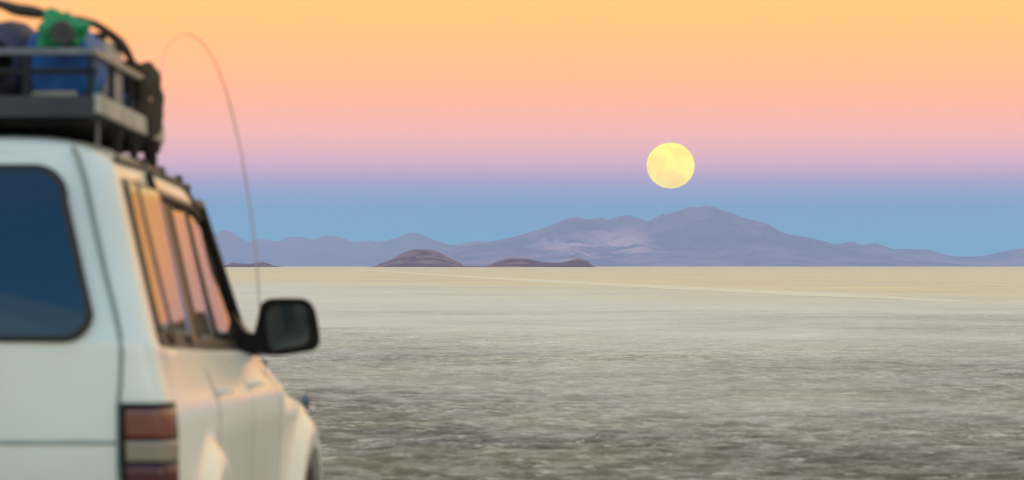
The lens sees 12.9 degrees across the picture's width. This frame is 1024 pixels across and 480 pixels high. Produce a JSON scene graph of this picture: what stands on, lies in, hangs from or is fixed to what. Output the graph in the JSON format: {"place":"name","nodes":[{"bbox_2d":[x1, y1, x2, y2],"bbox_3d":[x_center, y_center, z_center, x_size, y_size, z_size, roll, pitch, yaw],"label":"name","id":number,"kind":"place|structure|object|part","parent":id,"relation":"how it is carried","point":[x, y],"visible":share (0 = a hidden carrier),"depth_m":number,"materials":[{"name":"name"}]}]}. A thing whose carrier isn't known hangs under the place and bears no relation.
{"place":"outdoors","nodes":[
{"label":"outdoors","id":0,"kind":"place"},
{"bbox_2d":[225,262,278,266],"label":"island","id":1,"kind":"structure","parent":0,"point":[261,264],"depth_m":7696.69,"materials":[{"name":"purple stone"}]},
{"bbox_2d":[214,230,457,265],"bbox_3d":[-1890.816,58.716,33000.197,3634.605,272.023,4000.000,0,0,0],"label":"hills","id":2,"kind":"structure","parent":0,"point":[328,250],"depth_m":32730.10,"materials":[{"name":"purple stone"}]},
{"bbox_2d":[249,239,485,246],"bbox_3d":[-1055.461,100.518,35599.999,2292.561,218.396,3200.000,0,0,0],"label":"hills","id":3,"kind":"structure","parent":0,"point":[264,241],"depth_m":35886.94,"materials":[{"name":"purple stone"}]},
{"bbox_2d":[371,249,463,266],"bbox_3d":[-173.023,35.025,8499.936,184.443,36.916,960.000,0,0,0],"label":"island","id":4,"kind":"structure","parent":0,"point":[419,258],"depth_m":8290.53,"materials":[{"name":"stone"}]},
{"bbox_2d":[429,258,594,266],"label":"island","id":5,"kind":"structure","parent":0,"point":[515,262],"depth_m":7248.41,"materials":[{"name":"stone"}]},
{"bbox_2d":[0,0,1023,256],"label":"sky","id":6,"kind":"structure","parent":0,"point":[894,124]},
{"bbox_2d":[225,266,1023,299],"bbox_3d":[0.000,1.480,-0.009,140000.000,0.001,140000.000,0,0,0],"label":"ground","id":7,"kind":"structure","parent":0,"point":[928,282],"depth_m":409.96,"materials":[{"name":"beige sand"}]},
{"bbox_2d":[0,34,321,479],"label":"off road car","id":8,"kind":"object","parent":7,"relation":"on","point":[131,345],"visible":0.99,"depth_m":13.88,"materials":[{"name":"white paint"}]},
{"bbox_2d":[0,20,34,95],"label":"duffel bag","id":9,"kind":"object","parent":8,"relation":"on","point":[15,34],"visible":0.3,"depth_m":14.12,"materials":[{"name":"blue fabric"}]},
{"bbox_3d":[-1.945,0.038,13.777,1.377,0.542,0.216,0,0,3],"label":"rear window","id":10,"kind":"part","parent":8,"relation":"part of","materials":[{"name":"blue glass"}]},
{"bbox_2d":[32,91,76,95],"bbox_3d":[-1.421,-0.451,14.057,0.145,0.020,0.020,0,0,3],"label":"wooden slat","id":11,"kind":"object","parent":8,"relation":"on","point":[48,93],"visible":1,"depth_m":14.05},
{"bbox_2d":[23,21,107,94],"bbox_3d":[-1.407,-0.546,14.193,0.242,0.278,0.438,0,0,3],"label":"plastic drum","id":12,"kind":"object","parent":8,"relation":"on","point":[62,33],"visible":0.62,"depth_m":14.08,"materials":[{"name":"blue plastic"}]},
{"bbox_2d":[35,7,92,47],"bbox_3d":[-1.391,-0.656,14.039,0.180,0.133,0.078,0,0,3],"label":"green cloth","id":13,"kind":"object","parent":12,"relation":"attached to","point":[51,16],"visible":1,"depth_m":14.04,"materials":[{"name":"green fabric"}]},
{"bbox_2d":[0,0,135,63],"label":"tie strap","id":14,"kind":"object","parent":8,"relation":"attached to","point":[35,12],"visible":0.78,"depth_m":14.25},
{"bbox_2d":[93,33,122,104],"bbox_3d":[-1.404,-0.530,14.672,0.252,0.290,0.400,0,0,3],"label":"jerrycan","id":15,"kind":"object","parent":8,"relation":"on","point":[112,50],"visible":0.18,"depth_m":14.66,"materials":[{"name":"grey plastic"}]},
{"bbox_2d":[123,94,132,110],"bbox_3d":[-1.314,-0.436,14.957,0.118,0.095,0.140,0,0,3],"label":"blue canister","id":16,"kind":"object","parent":8,"relation":"on","point":[124,99],"visible":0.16,"depth_m":14.89,"materials":[{"name":"plastic"}]},
{"bbox_2d":[123,60,164,137],"bbox_3d":[-1.250,-0.475,15.293,0.114,0.267,0.606,0,0,3],"label":"tarpaulin bundle","id":17,"kind":"object","parent":8,"relation":"attached to","point":[148,98],"visible":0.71,"depth_m":15.16,"materials":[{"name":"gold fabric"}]},
{"bbox_3d":[-1.137,0.058,14.201,0.105,0.471,0.263,0,0,3],"label":"side window","id":18,"kind":"part","parent":8,"relation":"part of","materials":[{"name":"orange glass"}]},
{"bbox_3d":[-1.124,0.072,14.652,0.093,0.484,0.720,0,0,3],"label":"side window","id":19,"kind":"part","parent":8,"relation":"part of","materials":[{"name":"orange glass"}]},
{"bbox_3d":[-1.099,0.113,15.532,0.079,0.458,0.640,0,0,3],"label":"side window","id":20,"kind":"part","parent":8,"relation":"part of","materials":[{"name":"pink glass"}]},
{"bbox_3d":[-1.070,0.130,16.171,0.095,0.454,0.920,0,0,3],"label":"side window","id":21,"kind":"part","parent":8,"relation":"part of","materials":[{"name":"pink glass"}]},
{"bbox_2d":[236,300,1023,479],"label":"salt crust","id":22,"kind":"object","parent":7,"relation":"on","point":[662,390],"visible":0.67,"depth_m":53.90},
{"bbox_2d":[343,268,975,301],"bbox_3d":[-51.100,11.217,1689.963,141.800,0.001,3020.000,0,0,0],"label":"wheel track","id":23,"kind":"structure","parent":7,"relation":"on","point":[793,293],"depth_m":298.77,"materials":[{"name":"beige sand"}]},
{"bbox_2d":[647,143,694,188],"bbox_3d":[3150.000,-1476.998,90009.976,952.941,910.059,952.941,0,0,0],"label":"moon","id":24,"kind":"object","parent":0,"point":[670,165],"visible":1,"depth_m":89672.02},
{"bbox_2d":[444,205,978,265],"bbox_3d":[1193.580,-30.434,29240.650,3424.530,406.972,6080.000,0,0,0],"label":"mountain","id":25,"kind":"structure","parent":0,"point":[704,235],"depth_m":28706.83,"materials":[{"name":"purple stone"}]},
{"bbox_2d":[835,242,1023,265],"bbox_3d":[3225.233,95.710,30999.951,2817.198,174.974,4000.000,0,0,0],"label":"hills","id":26,"kind":"structure","parent":0,"point":[1011,258],"depth_m":31069.20,"materials":[{"name":"purple stone"}]}
]}

